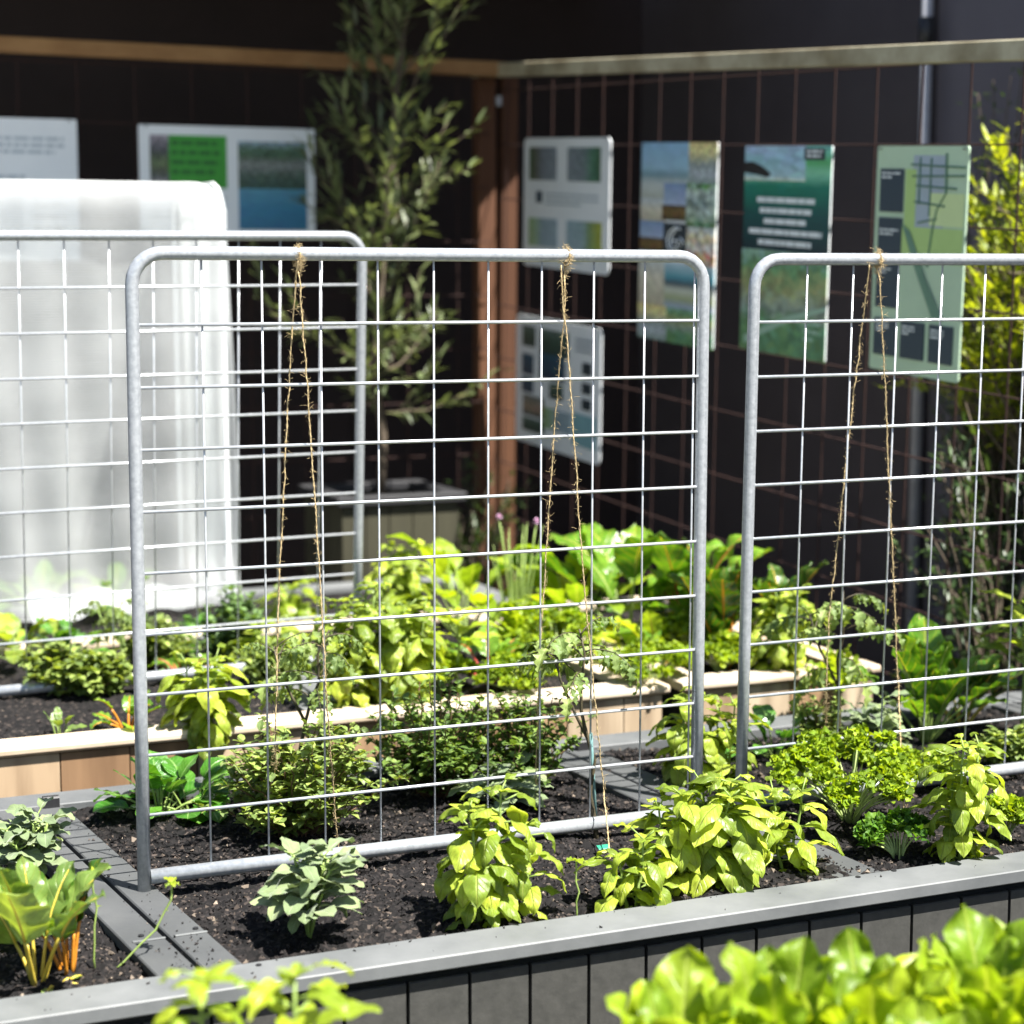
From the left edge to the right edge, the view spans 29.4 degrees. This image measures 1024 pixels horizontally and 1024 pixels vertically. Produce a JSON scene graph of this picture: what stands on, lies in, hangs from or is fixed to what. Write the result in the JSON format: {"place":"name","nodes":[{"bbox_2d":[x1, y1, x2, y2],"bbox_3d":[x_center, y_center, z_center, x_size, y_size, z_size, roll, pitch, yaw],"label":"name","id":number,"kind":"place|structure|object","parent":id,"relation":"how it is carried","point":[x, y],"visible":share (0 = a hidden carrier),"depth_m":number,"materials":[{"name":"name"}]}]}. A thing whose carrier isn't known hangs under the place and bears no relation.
{"place":"outdoors","nodes":[
{"label":"outdoors","id":0,"kind":"place"},
{"label":"ground","id":1,"kind":"structure","parent":0,"visible":0},
{"bbox_2d":[0,36,507,602],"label":"timber rail fence","id":2,"kind":"object","parent":1,"relation":"on","point":[484,168],"visible":0.54,"depth_m":7.13,"materials":[{"name":"wood"}]},
{"bbox_2d":[0,117,79,260],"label":"sign panel","id":3,"kind":"object","parent":2,"relation":"attached to","point":[37,149],"visible":0.81,"depth_m":6.66,"materials":[{"name":"grey"}]},
{"bbox_2d":[138,124,315,230],"bbox_3d":[-1.002,-1.175,6.916,0.637,0.370,0.010,-3,8,-23],"label":"sign panel","id":4,"kind":"object","parent":2,"relation":"attached to","point":[255,175],"visible":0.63,"depth_m":6.93,"materials":[{"name":"white"}]},
{"bbox_2d":[0,575,510,618],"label":"planter box","id":5,"kind":"object","parent":1,"relation":"on","point":[190,597],"visible":0.09,"depth_m":6.12,"materials":[{"name":"grey"}]},
{"bbox_2d":[0,179,242,623],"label":"netting cover","id":6,"kind":"object","parent":5,"relation":"on","point":[200,206],"visible":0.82,"depth_m":6.02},
{"bbox_2d":[0,586,476,641],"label":"back planter soil","id":7,"kind":"structure","parent":5,"relation":"in","point":[84,624],"depth_m":5.94,"materials":[{"name":"black soil"}]},
{"bbox_2d":[0,559,95,619],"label":"leafy plant","id":8,"kind":"object","parent":7,"relation":"on","point":[45,578],"visible":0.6,"depth_m":5.86,"materials":[{"name":"green plant"}]},
{"bbox_2d":[64,562,160,616],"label":"leafy plant","id":9,"kind":"object","parent":7,"relation":"on","point":[119,570],"visible":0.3,"depth_m":5.90,"materials":[{"name":"green plant"}]},
{"bbox_2d":[255,578,325,622],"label":"basil plant","id":10,"kind":"object","parent":7,"relation":"on","point":[293,606],"visible":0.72,"depth_m":5.69,"materials":[{"name":"green plant"}]},
{"bbox_2d":[0,0,641,603],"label":"dark building wall","id":11,"kind":"structure","parent":1,"relation":"on","point":[520,30],"depth_m":8.05,"materials":[{"name":"wood"}]},
{"bbox_2d":[0,609,669,797],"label":"planter box","id":12,"kind":"object","parent":1,"relation":"on","point":[41,764],"visible":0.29,"depth_m":4.14,"materials":[{"name":"brown wood"}]},
{"bbox_2d":[0,621,607,738],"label":"timber planter soil","id":13,"kind":"structure","parent":12,"relation":"in","point":[24,715],"depth_m":4.40,"materials":[{"name":"black soil"}]},
{"bbox_2d":[0,612,71,663],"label":"leafy plant","id":14,"kind":"object","parent":13,"relation":"on","point":[10,624],"visible":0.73,"depth_m":4.91,"materials":[{"name":"green plant"}]},
{"bbox_2d":[16,640,91,696],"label":"herb plant","id":15,"kind":"object","parent":13,"relation":"on","point":[46,664],"visible":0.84,"depth_m":4.46,"materials":[{"name":"green plant"}]},
{"bbox_2d":[60,645,132,698],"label":"herb plant","id":16,"kind":"object","parent":13,"relation":"on","point":[104,673],"visible":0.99,"depth_m":4.45,"materials":[{"name":"green plant"}]},
{"bbox_2d":[73,598,148,656],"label":"tomato plant","id":17,"kind":"object","parent":13,"relation":"on","point":[121,615],"visible":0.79,"depth_m":4.70,"materials":[{"name":"green plant"}]},
{"bbox_2d":[111,613,194,668],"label":"herb plant","id":18,"kind":"object","parent":13,"relation":"on","point":[167,644],"visible":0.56,"depth_m":4.79,"materials":[{"name":"green plant"}]},
{"bbox_2d":[0,230,366,696],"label":"trellis frame","id":19,"kind":"object","parent":13,"relation":"on","point":[108,236],"visible":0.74,"depth_m":4.50,"materials":[{"name":"metal"}]},
{"bbox_2d":[156,643,254,760],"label":"basil plant","id":20,"kind":"object","parent":13,"relation":"on","point":[192,707],"visible":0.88,"depth_m":4.07,"materials":[{"name":"green plant"}]},
{"bbox_2d":[194,584,264,661],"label":"herb plant","id":21,"kind":"object","parent":13,"relation":"on","point":[228,610],"visible":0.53,"depth_m":4.84,"materials":[{"name":"green plant"}]},
{"bbox_2d":[231,633,309,688],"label":"herb plant","id":22,"kind":"object","parent":13,"relation":"on","point":[256,664],"visible":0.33,"depth_m":4.51,"materials":[{"name":"green plant"}]},
{"bbox_2d":[310,581,400,707],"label":"basil plant","id":23,"kind":"object","parent":13,"relation":"on","point":[361,695],"visible":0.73,"depth_m":4.28,"materials":[{"name":"green plant"}]},
{"bbox_2d":[364,539,441,636],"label":"basil plant","id":24,"kind":"object","parent":13,"relation":"on","point":[404,577],"visible":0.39,"depth_m":5.07,"materials":[{"name":"green plant"}]},
{"bbox_2d":[369,596,450,704],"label":"basil plant","id":25,"kind":"object","parent":13,"relation":"on","point":[412,650],"visible":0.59,"depth_m":4.30,"materials":[{"name":"green plant"}]},
{"bbox_2d":[425,593,503,696],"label":"pepper plant","id":26,"kind":"object","parent":13,"relation":"on","point":[475,638],"visible":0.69,"depth_m":4.45,"materials":[{"name":"green plant"}]},
{"bbox_2d":[386,533,550,640],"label":"leafy plant","id":27,"kind":"object","parent":13,"relation":"on","point":[466,579],"visible":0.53,"depth_m":5.06,"materials":[{"name":"green plant"}]},
{"bbox_2d":[471,650,559,691],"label":"parsley plant","id":28,"kind":"object","parent":13,"relation":"on","point":[504,676],"visible":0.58,"depth_m":4.43,"materials":[{"name":"green plant"}]},
{"bbox_2d":[492,514,542,604],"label":"chive plant","id":29,"kind":"object","parent":13,"relation":"on","point":[522,580],"visible":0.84,"depth_m":4.96,"materials":[{"name":"green plant"}]},
{"bbox_2d":[496,596,552,653],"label":"lettuce plant","id":30,"kind":"object","parent":13,"relation":"on","point":[512,620],"visible":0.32,"depth_m":4.91,"materials":[{"name":"green plant"}]},
{"bbox_2d":[512,606,602,674],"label":"parsley plant","id":31,"kind":"object","parent":13,"relation":"on","point":[554,623],"visible":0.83,"depth_m":4.70,"materials":[{"name":"green plant"}]},
{"bbox_2d":[606,635,691,680],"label":"parsley plant","id":32,"kind":"object","parent":13,"relation":"on","point":[657,643],"visible":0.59,"depth_m":4.55,"materials":[{"name":"green plant"}]},
{"bbox_2d":[297,479,466,583],"bbox_3d":[-0.457,0.334,6.845,0.460,0.841,0.460,-3,8,-23],"label":"plant tub","id":33,"kind":"object","parent":1,"relation":"on","point":[413,520],"visible":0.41,"depth_m":6.64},
{"bbox_2d":[246,0,512,493],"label":"tree","id":34,"kind":"object","parent":33,"relation":"on","point":[393,137],"visible":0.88,"depth_m":6.65,"materials":[{"name":"green plant"}]},
{"bbox_2d":[409,442,539,598],"bbox_3d":[-0.141,0.221,7.064,0.597,0.938,0.586,0,7,0],"label":"shrub","id":35,"kind":"object","parent":1,"relation":"on","point":[493,536],"visible":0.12,"depth_m":7.03,"materials":[{"name":"green plant"}]},
{"bbox_2d":[0,691,1023,1023],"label":"planter box","id":36,"kind":"object","parent":1,"relation":"on","point":[578,969],"visible":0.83,"depth_m":3.05,"materials":[{"name":"grey"}]},
{"bbox_2d":[0,708,1023,1010],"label":"front planter soil","id":37,"kind":"structure","parent":36,"relation":"in","point":[398,896],"depth_m":3.40,"materials":[{"name":"black soil"}]},
{"bbox_2d":[0,797,76,873],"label":"sage plant","id":38,"kind":"object","parent":37,"relation":"on","point":[35,842],"visible":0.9,"depth_m":3.27,"materials":[{"name":"green plant"}]},
{"bbox_2d":[0,858,101,975],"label":"chard plant","id":39,"kind":"object","parent":37,"relation":"on","point":[64,960],"visible":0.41,"depth_m":2.88,"materials":[{"name":"orange plant"}]},
{"bbox_2d":[0,856,111,986],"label":"chard plant","id":40,"kind":"object","parent":37,"relation":"on","point":[32,903],"visible":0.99,"depth_m":2.82,"materials":[{"name":"green plant"}]},
{"bbox_2d":[93,750,230,818],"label":"leafy plant","id":41,"kind":"object","parent":37,"relation":"on","point":[159,775],"visible":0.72,"depth_m":3.71,"materials":[{"name":"green plant"}]},
{"bbox_2d":[129,756,233,823],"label":"leafy plant","id":42,"kind":"object","parent":37,"relation":"on","point":[218,773],"visible":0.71,"depth_m":3.74,"materials":[{"name":"green plant"}]},
{"bbox_2d":[191,713,408,838],"bbox_3d":[-0.383,0.489,3.583,0.394,0.215,0.334,0,7,0],"label":"herb plant","id":43,"kind":"object","parent":37,"relation":"on","point":[304,778],"visible":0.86,"depth_m":3.53,"materials":[{"name":"green plant"}]},
{"bbox_2d":[238,628,370,766],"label":"tomato plant","id":44,"kind":"object","parent":37,"relation":"on","point":[296,653],"visible":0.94,"depth_m":3.73,"materials":[{"name":"green plant"}]},
{"bbox_2d":[249,837,368,937],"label":"sage plant","id":45,"kind":"object","parent":37,"relation":"on","point":[306,886],"visible":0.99,"depth_m":3.00,"materials":[{"name":"green plant"}]},
{"bbox_2d":[125,246,709,891],"bbox_3d":[-0.131,0.082,3.357,1.056,1.064,0.026,-3,8,-23],"label":"trellis frame","id":46,"kind":"object","parent":37,"relation":"on","point":[147,876],"visible":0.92,"depth_m":3.32,"materials":[{"name":"metal"}]},
{"bbox_2d":[270,238,339,846],"bbox_3d":[-0.374,0.069,3.457,0.126,1.092,0.435,-1,7,-8],"label":"garden twine","id":47,"kind":"object","parent":46,"relation":"attached to","point":[311,448],"visible":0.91,"depth_m":3.25,"materials":[{"name":"fabric"}]},
{"bbox_2d":[532,244,612,859],"bbox_3d":[0.080,0.064,3.511,0.124,1.091,0.375,-4,8,-29],"label":"garden twine","id":48,"kind":"object","parent":46,"relation":"attached to","point":[570,259],"visible":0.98,"depth_m":3.44,"materials":[{"name":"fabric"}]},
{"bbox_2d":[364,666,512,799],"bbox_3d":[-0.142,0.435,3.836,0.312,0.258,0.312,0,7,0],"label":"herb plant","id":49,"kind":"object","parent":37,"relation":"on","point":[455,761],"visible":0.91,"depth_m":3.81,"materials":[{"name":"green plant"}]},
{"bbox_2d":[434,773,536,931],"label":"basil plant","id":50,"kind":"object","parent":37,"relation":"on","point":[474,886],"visible":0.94,"depth_m":3.05,"materials":[{"name":"green plant"}]},
{"bbox_2d":[445,749,553,813],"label":"sage plant","id":51,"kind":"object","parent":37,"relation":"on","point":[529,787],"visible":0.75,"depth_m":3.71,"materials":[{"name":"green plant"}]},
{"bbox_2d":[499,818,566,919],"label":"basil plant","id":52,"kind":"object","parent":37,"relation":"on","point":[528,895],"visible":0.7,"depth_m":3.10,"materials":[{"name":"green plant"}]},
{"bbox_2d":[468,690,598,791],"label":"herb plant","id":53,"kind":"object","parent":37,"relation":"on","point":[522,736],"visible":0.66,"depth_m":3.81,"materials":[{"name":"green plant"}]},
{"bbox_2d":[511,615,640,838],"bbox_3d":[0.114,0.402,3.539,0.234,0.426,0.262,0,7,0],"label":"tomato plant","id":54,"kind":"object","parent":37,"relation":"on","point":[563,647],"visible":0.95,"depth_m":3.52,"materials":[{"name":"green plant"}]},
{"bbox_2d":[574,822,679,912],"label":"basil plant","id":55,"kind":"object","parent":37,"relation":"on","point":[653,874],"visible":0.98,"depth_m":3.15,"materials":[{"name":"green plant"}]},
{"bbox_2d":[621,783,716,893],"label":"basil plant","id":56,"kind":"object","parent":37,"relation":"on","point":[684,855],"visible":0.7,"depth_m":3.21,"materials":[{"name":"green plant"}]},
{"bbox_2d":[645,686,730,786],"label":"basil plant","id":57,"kind":"object","parent":37,"relation":"on","point":[675,736],"visible":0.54,"depth_m":3.86,"materials":[{"name":"green plant"}]},
{"bbox_2d":[656,765,781,897],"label":"basil plant","id":58,"kind":"object","parent":37,"relation":"on","point":[740,863],"visible":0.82,"depth_m":3.22,"materials":[{"name":"green plant"}]},
{"bbox_2d":[685,693,772,782],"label":"basil plant","id":59,"kind":"object","parent":37,"relation":"on","point":[725,767],"visible":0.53,"depth_m":3.92,"materials":[{"name":"green plant"}]},
{"bbox_2d":[718,704,815,759],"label":"leafy plant","id":60,"kind":"object","parent":37,"relation":"on","point":[766,713],"visible":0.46,"depth_m":4.16,"materials":[{"name":"green plant"}]},
{"bbox_2d":[756,771,844,887],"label":"basil plant","id":61,"kind":"object","parent":37,"relation":"on","point":[780,844],"visible":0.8,"depth_m":3.31,"materials":[{"name":"green plant"}]},
{"bbox_2d":[781,694,847,761],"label":"herb plant","id":62,"kind":"object","parent":37,"relation":"on","point":[815,723],"visible":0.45,"depth_m":4.11,"materials":[{"name":"green plant"}]},
{"bbox_2d":[756,590,904,757],"bbox_3d":[0.654,0.355,4.074,0.214,0.389,0.305,-7,10,-44],"label":"tomato plant","id":63,"kind":"object","parent":37,"relation":"on","point":[818,677],"visible":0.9,"depth_m":4.04,"materials":[{"name":"green plant"}]},
{"bbox_2d":[766,722,920,824],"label":"parsley plant","id":64,"kind":"object","parent":37,"relation":"on","point":[894,768],"visible":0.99,"depth_m":3.58,"materials":[{"name":"green plant"}]},
{"bbox_2d":[841,686,912,753],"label":"sage plant","id":65,"kind":"object","parent":37,"relation":"on","point":[889,721],"visible":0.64,"depth_m":4.10,"materials":[{"name":"green plant"}]},
{"bbox_2d":[735,253,1023,806],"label":"trellis frame","id":66,"kind":"object","parent":37,"relation":"on","point":[759,270],"visible":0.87,"depth_m":3.68,"materials":[{"name":"metal"}]},
{"bbox_2d":[821,248,906,807],"bbox_3d":[0.677,0.024,3.849,0.162,1.083,0.530,0,7,0],"label":"garden twine","id":67,"kind":"object","parent":66,"relation":"attached to","point":[879,266],"visible":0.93,"depth_m":3.71,"materials":[{"name":"fabric"}]},
{"bbox_2d":[853,805,935,859],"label":"parsley plant","id":68,"kind":"object","parent":37,"relation":"on","point":[877,828],"visible":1,"depth_m":3.42,"materials":[{"name":"green plant"}]},
{"bbox_2d":[849,613,1017,743],"bbox_3d":[0.937,0.372,4.273,0.346,0.280,0.363,-4,8,-29],"label":"chard plant","id":69,"kind":"object","parent":37,"relation":"on","point":[941,694],"visible":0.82,"depth_m":4.24,"materials":[{"name":"green plant"}]},
{"bbox_2d":[889,654,1022,727],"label":"chard plant","id":70,"kind":"object","parent":37,"relation":"on","point":[986,678],"visible":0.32,"depth_m":4.39,"materials":[{"name":"green plant"}]},
{"bbox_2d":[909,732,1011,862],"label":"basil plant","id":71,"kind":"object","parent":37,"relation":"on","point":[966,808],"visible":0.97,"depth_m":3.38,"materials":[{"name":"green plant"}]},
{"bbox_2d":[971,723,1023,775],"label":"herb plant","id":72,"kind":"object","parent":37,"relation":"on","point":[1014,744],"visible":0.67,"depth_m":4.01,"materials":[{"name":"green plant"}]},
{"bbox_2d":[972,588,1023,732],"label":"pepper plant","id":73,"kind":"object","parent":37,"relation":"on","point":[1017,611],"visible":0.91,"depth_m":4.28,"materials":[{"name":"green plant"}]},
{"bbox_2d":[545,596,880,727],"bbox_3d":[0.421,0.636,5.175,0.540,0.640,1.130,-3,8,-23],"label":"planter box","id":74,"kind":"object","parent":1,"relation":"on","point":[721,684],"visible":0.18,"depth_m":4.63,"materials":[{"name":"brown wood"}]},
{"bbox_2d":[584,607,806,673],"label":"timber planter soil","id":75,"kind":"structure","parent":74,"relation":"in","point":[708,668],"depth_m":5.40,"materials":[{"name":"black soil"}]},
{"bbox_2d":[478,544,672,638],"bbox_3d":[0.190,0.214,5.083,0.522,0.275,0.494,-2,7,-14],"label":"leafy plant","id":76,"kind":"object","parent":75,"relation":"on","point":[556,587],"visible":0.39,"depth_m":5.07,"materials":[{"name":"green plant"}]},
{"bbox_2d":[497,522,727,644],"bbox_3d":[0.264,0.190,5.059,0.575,0.336,0.591,5,9,34],"label":"chard plant","id":77,"kind":"object","parent":75,"relation":"on","point":[609,564],"visible":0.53,"depth_m":5.07,"materials":[{"name":"green plant"}]},
{"bbox_2d":[586,610,710,668],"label":"chard plant","id":78,"kind":"object","parent":75,"relation":"on","point":[651,622],"visible":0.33,"depth_m":4.71,"materials":[{"name":"green plant"}]},
{"bbox_2d":[646,529,773,640],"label":"chard plant","id":79,"kind":"object","parent":75,"relation":"on","point":[666,559],"visible":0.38,"depth_m":4.91,"materials":[{"name":"green plant"}]},
{"bbox_2d":[704,628,754,672],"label":"parsley plant","id":80,"kind":"object","parent":75,"relation":"on","point":[723,648],"visible":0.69,"depth_m":4.67,"materials":[{"name":"green plant"}]},
{"bbox_2d":[667,537,800,669],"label":"chard plant","id":81,"kind":"object","parent":75,"relation":"on","point":[722,601],"visible":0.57,"depth_m":4.69,"materials":[{"name":"green plant"}]},
{"bbox_2d":[750,583,820,670],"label":"basil plant","id":82,"kind":"object","parent":75,"relation":"on","point":[781,656],"visible":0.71,"depth_m":4.66,"materials":[{"name":"green plant"}]},
{"bbox_2d":[752,559,828,644],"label":"chard plant","id":83,"kind":"object","parent":75,"relation":"on","point":[776,578],"visible":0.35,"depth_m":4.77,"materials":[{"name":"green plant"}]},
{"bbox_2d":[471,39,1023,700],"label":"rusty fence","id":84,"kind":"object","parent":1,"relation":"on","point":[877,57],"visible":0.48,"depth_m":5.96,"materials":[{"name":"metal"}]},
{"bbox_2d":[516,314,602,464],"bbox_3d":[0.159,-0.451,7.024,0.018,0.507,0.728,-3,8,-24],"label":"sign panel","id":85,"kind":"object","parent":84,"relation":"attached to","point":[528,366],"visible":0.89,"depth_m":7.00,"materials":[{"name":"grey"}]},
{"bbox_2d":[523,137,611,274],"bbox_3d":[0.184,-1.081,6.862,0.018,0.492,0.717,-3,8,-24],"label":"sign panel","id":86,"kind":"object","parent":84,"relation":"attached to","point":[567,190],"visible":0.77,"depth_m":6.83,"materials":[{"name":"plastic"}]},
{"bbox_2d":[637,142,718,349],"bbox_3d":[0.517,-0.844,6.147,0.020,0.651,0.520,-3,8,-24],"label":"sign panel","id":87,"kind":"object","parent":84,"relation":"attached to","point":[679,195],"visible":0.96,"depth_m":6.14,"materials":[{"name":"multicoloured"}]},
{"bbox_2d":[739,146,833,362],"bbox_3d":[0.775,-0.743,5.577,0.020,0.616,0.488,-3,8,-24],"label":"sign panel","id":88,"kind":"object","parent":84,"relation":"attached to","point":[787,198],"visible":0.94,"depth_m":5.55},
{"bbox_2d":[869,146,970,382],"bbox_3d":[1.036,-0.641,5.004,0.020,0.602,0.418,-3,8,-24],"label":"sign panel","id":89,"kind":"object","parent":84,"relation":"attached to","point":[922,192],"visible":0.9,"depth_m":4.99,"materials":[{"name":"plastic"}]},
{"bbox_2d":[637,0,938,704],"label":"brown building wall","id":90,"kind":"structure","parent":1,"relation":"on","point":[675,27],"depth_m":7.47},
{"bbox_2d":[904,0,934,697],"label":"downpipe","id":91,"kind":"object","parent":90,"relation":"attached to","point":[926,28],"visible":0.4,"depth_m":6.73,"materials":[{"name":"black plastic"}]},
{"bbox_2d":[873,108,1023,480],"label":"shrub","id":92,"kind":"object","parent":1,"relation":"on","point":[994,380],"visible":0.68,"depth_m":5.36,"materials":[{"name":"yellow plant"}]},
{"bbox_2d":[893,403,1023,695],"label":"shrub","id":93,"kind":"object","parent":1,"relation":"on","point":[962,600],"visible":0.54,"depth_m":5.12,"materials":[{"name":"green plant"}]},
{"bbox_2d":[922,63,1023,695],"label":"shrub","id":94,"kind":"object","parent":1,"relation":"on","point":[993,452],"visible":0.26,"depth_m":5.98,"materials":[{"name":"green plant"}]},
{"bbox_2d":[923,0,1023,697],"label":"grey building wall","id":95,"kind":"structure","parent":1,"relation":"on","point":[970,20],"depth_m":6.49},
{"bbox_3d":[0.921,1.031,2.248,2.564,0.570,1.785,0,7,0],"label":"planter box","id":96,"kind":"object","parent":1,"relation":"on","visible":0},
{"bbox_2d":[153,961,249,1023],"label":"basil plant","id":97,"kind":"object","parent":96,"relation":"on","point":[198,988],"visible":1,"depth_m":2.12,"materials":[{"name":"green plant"}]},
{"bbox_2d":[237,960,380,1023],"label":"pepper plant","id":98,"kind":"object","parent":96,"relation":"on","point":[269,994],"visible":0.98,"depth_m":2.17,"materials":[{"name":"green plant"}]},
{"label":"foreground planter soil","id":99,"kind":"object","parent":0,"visible":0},
{"bbox_2d":[605,945,744,1023],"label":"lettuce plant","id":100,"kind":"object","parent":99,"relation":"on","point":[671,992],"visible":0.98,"depth_m":2.17,"materials":[{"name":"green plant"}]},
{"bbox_2d":[697,935,867,1023],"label":"lettuce plant","id":101,"kind":"object","parent":99,"relation":"on","point":[788,983],"visible":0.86,"depth_m":2.19,"materials":[{"name":"green plant"}]},
{"bbox_2d":[815,926,986,1023],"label":"lettuce plant","id":102,"kind":"object","parent":99,"relation":"on","point":[877,997],"visible":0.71,"depth_m":2.20,"materials":[{"name":"green plant"}]},
{"bbox_2d":[885,996,983,1023],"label":"lettuce plant","id":103,"kind":"object","parent":99,"relation":"on","point":[918,1010],"visible":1,"depth_m":2.11,"materials":[{"name":"green plant"}]},
{"bbox_2d":[894,903,1023,1023],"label":"lettuce plant","id":104,"kind":"object","parent":99,"relation":"on","point":[979,957],"visible":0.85,"depth_m":2.28,"materials":[{"name":"green plant"}]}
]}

